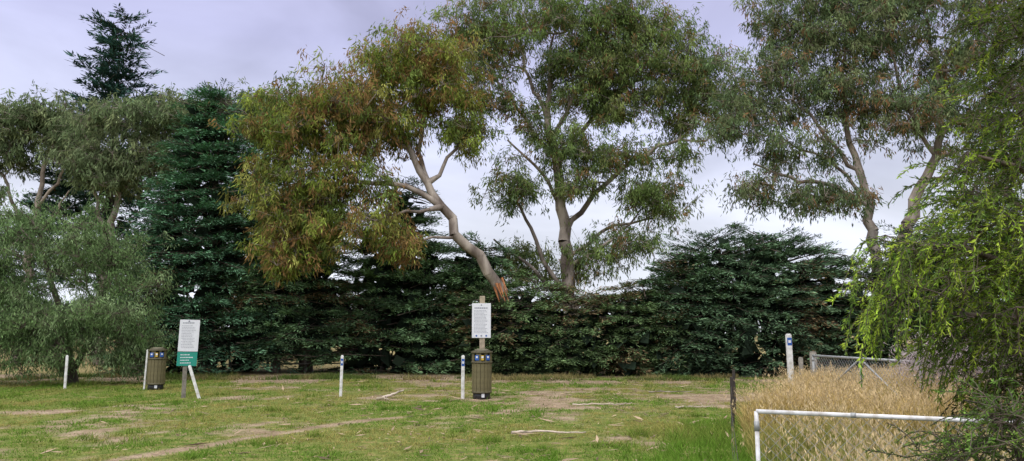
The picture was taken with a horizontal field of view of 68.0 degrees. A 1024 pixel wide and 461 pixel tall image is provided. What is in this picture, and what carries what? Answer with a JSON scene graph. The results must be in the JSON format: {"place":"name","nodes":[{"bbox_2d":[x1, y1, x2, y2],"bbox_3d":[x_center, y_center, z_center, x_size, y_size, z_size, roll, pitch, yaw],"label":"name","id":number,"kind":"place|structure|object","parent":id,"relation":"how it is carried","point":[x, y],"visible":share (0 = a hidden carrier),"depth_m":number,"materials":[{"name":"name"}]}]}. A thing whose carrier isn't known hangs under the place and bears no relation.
{"place":"outdoors","nodes":[
{"label":"outdoors","id":0,"kind":"place"},
{"bbox_2d":[0,335,995,460],"bbox_3d":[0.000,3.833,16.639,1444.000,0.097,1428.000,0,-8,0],"label":"ground","id":1,"kind":"structure","parent":0,"point":[258,431],"depth_m":14.15,"materials":[{"name":"green plant"}]},
{"bbox_2d":[0,81,105,362],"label":"eucalyptus tree","id":2,"kind":"object","parent":1,"relation":"on","point":[28,120],"visible":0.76,"depth_m":40.28,"materials":[{"name":"green plant"}]},
{"bbox_2d":[63,355,68,388],"bbox_3d":[-12.600,4.006,21.459,0.070,0.960,0.042,1,-8,-6],"label":"marker post","id":3,"kind":"object","parent":1,"relation":"on","point":[66,371],"visible":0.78,"depth_m":21.44,"materials":[{"name":"white paint"}]},
{"bbox_2d":[0,180,179,384],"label":"wattle tree","id":4,"kind":"object","parent":1,"relation":"on","point":[27,329],"visible":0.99,"depth_m":23.05,"materials":[{"name":"green plant"}]},
{"bbox_2d":[12,3,178,359],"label":"cedar tree","id":5,"kind":"object","parent":1,"relation":"on","point":[113,68],"visible":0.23,"depth_m":45.14,"materials":[{"name":"green plant"}]},
{"bbox_2d":[143,349,148,388],"bbox_3d":[-10.303,3.922,21.371,0.050,1.140,0.030,2,-8,-5],"label":"marker post","id":6,"kind":"object","parent":1,"relation":"on","point":[145,373],"visible":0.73,"depth_m":21.36,"materials":[{"name":"white paint"}]},
{"bbox_2d":[146,347,167,389],"bbox_3d":[-9.999,3.887,21.371,0.516,1.190,0.522,3,-8,-20],"label":"litter bin","id":7,"kind":"object","parent":1,"relation":"on","point":[156,367],"visible":1,"depth_m":21.19,"materials":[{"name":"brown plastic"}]},
{"bbox_2d":[34,76,308,364],"bbox_3d":[-16.418,-0.638,38.315,14.405,14.820,6.769,0,-8,0],"label":"eucalyptus tree","id":8,"kind":"object","parent":1,"relation":"on","point":[117,170],"visible":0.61,"depth_m":37.69,"materials":[{"name":"green plant"}]},
{"bbox_2d":[176,320,199,397],"bbox_3d":[-8.054,3.189,18.850,0.489,1.941,0.103,3,-8,-22],"label":"information sign","id":9,"kind":"object","parent":1,"relation":"on","point":[188,340],"visible":0.96,"depth_m":18.85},
{"bbox_2d":[188,365,200,397],"bbox_3d":[-7.802,3.731,18.656,0.070,0.880,0.042,-18,-5,-8],"label":"marker post","id":10,"kind":"object","parent":1,"relation":"on","point":[194,381],"visible":0.83,"depth_m":18.64,"materials":[{"name":"white paint"}]},
{"bbox_2d":[86,77,330,375],"bbox_3d":[-12.097,0.049,31.233,10.205,12.499,8.417,0,-8,0],"label":"cypress tree","id":11,"kind":"object","parent":1,"relation":"on","point":[194,160],"visible":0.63,"depth_m":29.84,"materials":[{"name":"green plant"}]},
{"bbox_2d":[193,140,295,301],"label":"cedar tree","id":12,"kind":"object","parent":1,"relation":"on","point":[252,145],"visible":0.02,"depth_m":45.55,"materials":[{"name":"green plant"}]},
{"bbox_2d":[198,157,393,372],"bbox_3d":[-8.565,1.368,30.814,8.343,8.819,6.848,0,-8,0],"label":"cypress tree","id":13,"kind":"object","parent":1,"relation":"on","point":[307,289],"visible":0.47,"depth_m":29.46,"materials":[{"name":"green plant"}]},
{"bbox_2d":[226,350,383,371],"bbox_3d":[-8.200,5.204,30.155,6.400,0.902,0.132,0,-8,0],"label":"rail fence","id":14,"kind":"object","parent":1,"relation":"on","point":[230,363],"visible":0.23,"depth_m":30.11,"materials":[{"name":"wood"}]},
{"bbox_2d":[339,355,343,396],"bbox_3d":[-4.263,3.647,18.981,0.070,1.050,0.050,1,-8,-6],"label":"marker post","id":15,"kind":"object","parent":1,"relation":"on","point":[341,375],"visible":0.82,"depth_m":18.97,"materials":[{"name":"white paint"}]},
{"bbox_2d":[208,5,515,327],"bbox_3d":[-4.966,-1.605,28.021,11.846,14.099,6.276,0,-8,0],"label":"eucalyptus tree","id":16,"kind":"object","parent":1,"relation":"on","point":[351,111],"visible":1,"depth_m":27.38,"materials":[{"name":"green plant"}]},
{"bbox_2d":[376,397,389,399],"bbox_3d":[-3.012,3.929,17.736,0.385,0.093,0.080,-5,-9,36],"label":"fallen branch","id":17,"kind":"object","parent":1,"relation":"on","point":[381,398],"visible":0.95,"depth_m":17.74,"materials":[{"name":"beige wood"}]},
{"bbox_2d":[6,377,772,460],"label":"bark litter","id":18,"kind":"object","parent":1,"relation":"on","point":[568,459],"visible":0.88,"depth_m":13.75,"materials":[{"name":"brown plant"}]},
{"bbox_2d":[285,175,495,375],"bbox_3d":[-4.332,2.009,31.169,9.163,8.675,6.772,0,-8,0],"label":"cypress tree","id":19,"kind":"object","parent":1,"relation":"on","point":[404,309],"visible":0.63,"depth_m":29.85,"materials":[{"name":"green plant"}]},
{"bbox_2d":[382,390,403,399],"bbox_3d":[-2.911,3.947,18.268,0.250,0.204,0.614,-6,-10,38],"label":"fallen branch","id":20,"kind":"object","parent":1,"relation":"on","point":[388,395],"visible":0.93,"depth_m":18.13,"materials":[{"name":"beige wood"}]},
{"bbox_2d":[461,355,464,398],"bbox_3d":[-1.170,3.502,18.092,0.080,1.050,0.056,1,-8,-6],"label":"marker post","id":21,"kind":"object","parent":1,"relation":"on","point":[462,375],"visible":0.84,"depth_m":18.08,"materials":[{"name":"white paint"}]},
{"bbox_2d":[413,231,535,373],"bbox_3d":[-1.406,3.137,31.046,5.536,6.307,5.731,5,-9,-36],"label":"cypress tree","id":22,"kind":"object","parent":1,"relation":"on","point":[493,260],"visible":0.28,"depth_m":30.44,"materials":[{"name":"green plant"}]},
{"bbox_2d":[472,296,490,348],"bbox_3d":[-0.750,2.845,18.555,0.460,2.480,0.123,0,-8,-1],"label":"notice sign","id":23,"kind":"object","parent":1,"relation":"on","point":[481,320],"visible":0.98,"depth_m":18.58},
{"bbox_2d":[471,349,492,399],"bbox_3d":[-0.720,3.414,18.054,0.516,1.190,0.522,1,-8,-6],"label":"litter bin","id":24,"kind":"object","parent":1,"relation":"on","point":[481,376],"visible":1,"depth_m":17.87,"materials":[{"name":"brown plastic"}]},
{"bbox_2d":[0,292,1004,338],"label":"distant trees","id":25,"kind":"object","parent":1,"relation":"on","point":[760,329],"visible":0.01,"depth_m":160.96,"materials":[{"name":"green plant"}]},
{"bbox_2d":[511,430,585,433],"bbox_3d":[0.569,3.135,11.815,1.165,0.067,0.125,-1,-8,6],"label":"fallen branch","id":26,"kind":"object","parent":1,"relation":"on","point":[530,431],"visible":0.97,"depth_m":11.82,"materials":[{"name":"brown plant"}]},
{"bbox_2d":[442,269,709,375],"bbox_3d":[2.691,3.789,29.206,10.786,4.604,4.701,0,-8,0],"label":"cypress hedge","id":27,"kind":"object","parent":1,"relation":"on","point":[544,346],"visible":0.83,"depth_m":28.17,"materials":[{"name":"green plant"}]},
{"bbox_2d":[415,0,757,315],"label":"eucalyptus tree","id":28,"kind":"object","parent":1,"relation":"on","point":[599,42],"visible":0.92,"depth_m":32.96,"materials":[{"name":"green plant"}]},
{"bbox_2d":[572,402,631,404],"bbox_3d":[1.958,3.703,16.242,1.324,0.077,0.237,1,-8,-8],"label":"fallen branch","id":29,"kind":"object","parent":1,"relation":"on","point":[600,404],"visible":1,"depth_m":16.22,"materials":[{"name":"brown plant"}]},
{"bbox_2d":[648,391,691,392],"bbox_3d":[4.200,4.159,19.768,1.220,0.161,0.530,0,-8,0],"label":"fallen branch","id":30,"kind":"object","parent":1,"relation":"on","point":[668,391],"visible":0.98,"depth_m":19.86,"materials":[{"name":"beige wood"}]},
{"bbox_2d":[675,402,708,407],"bbox_3d":[3.736,3.619,15.789,0.694,0.139,0.271,2,-8,-15],"label":"fallen branch","id":31,"kind":"object","parent":1,"relation":"on","point":[690,406],"visible":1,"depth_m":15.71,"materials":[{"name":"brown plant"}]},
{"bbox_2d":[616,221,892,376],"bbox_3d":[9.094,2.771,29.204,10.595,6.390,6.897,0,-8,0],"label":"cypress tree","id":32,"kind":"object","parent":1,"relation":"on","point":[756,286],"visible":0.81,"depth_m":27.89,"materials":[{"name":"green plant"}]},
{"bbox_2d":[730,370,780,460],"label":"wire fence","id":33,"kind":"object","parent":1,"relation":"on","point":[732,390],"visible":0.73,"depth_m":12.34,"materials":[{"name":"metal"}]},
{"bbox_2d":[785,334,793,384],"bbox_3d":[6.139,3.067,16.736,0.120,1.570,0.080,0,-8,-6],"label":"marker post","id":34,"kind":"object","parent":1,"relation":"on","point":[789,351],"visible":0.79,"depth_m":16.75,"materials":[{"name":"white paint"}]},
{"bbox_2d":[798,357,803,374],"bbox_3d":[6.450,3.345,16.906,0.100,1.040,0.100,0,-8,0],"label":"gate post","id":35,"kind":"object","parent":1,"relation":"on","point":[800,360],"visible":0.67,"depth_m":16.92,"materials":[{"name":"beige wood"}]},
{"bbox_2d":[809,352,816,375],"bbox_3d":[6.750,3.292,16.964,0.150,1.160,0.150,0,-8,0],"label":"gate post","id":36,"kind":"object","parent":1,"relation":"on","point":[810,355],"visible":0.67,"depth_m":16.97,"materials":[{"name":"beige wood"}]},
{"bbox_2d":[690,0,1023,352],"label":"eucalyptus tree","id":37,"kind":"object","parent":1,"relation":"on","point":[811,39],"visible":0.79,"depth_m":30.19,"materials":[{"name":"green plant"}]},
{"bbox_2d":[812,354,923,401],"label":"farm gate","id":38,"kind":"structure","parent":1,"relation":"on","point":[846,358],"depth_m":14.99,"materials":[{"name":"metal"}]},
{"bbox_2d":[754,409,1022,460],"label":"pipe gate","id":39,"kind":"structure","parent":1,"relation":"on","point":[757,412],"depth_m":4.60,"materials":[{"name":"metal"}]},
{"bbox_2d":[803,206,1023,373],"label":"cypress tree","id":40,"kind":"object","parent":1,"relation":"on","point":[890,341],"visible":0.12,"depth_m":27.09,"materials":[{"name":"green plant"}]},
{"bbox_2d":[825,0,1023,451],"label":"willow myrtle tree","id":41,"kind":"object","parent":1,"relation":"on","point":[1004,265],"visible":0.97,"depth_m":6.74,"materials":[{"name":"green plant"}]},
{"bbox_2d":[862,374,1023,460],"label":"juniper shrub","id":42,"kind":"object","parent":1,"relation":"on","point":[1002,436],"visible":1,"depth_m":3.75,"materials":[{"name":"green plant"}]},
{"bbox_2d":[876,325,1022,393],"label":"dead shrub","id":43,"kind":"object","parent":1,"relation":"on","point":[922,360],"visible":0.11,"depth_m":12.59,"materials":[{"name":"grey plant"}]},
{"bbox_2d":[938,13,1023,377],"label":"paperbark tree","id":44,"kind":"object","parent":1,"relation":"on","point":[1007,187],"visible":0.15,"depth_m":11.69,"materials":[{"name":"green plant"}]},
{"bbox_2d":[0,0,1023,333],"label":"sky","id":45,"kind":"structure","parent":0,"point":[199,41],"materials":[{"name":"white"}]},
{"bbox_2d":[718,361,1023,460],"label":"tall dry grass","id":46,"kind":"structure","parent":0,"point":[815,392],"depth_m":9.89,"materials":[{"name":"beige plant"}]}
]}

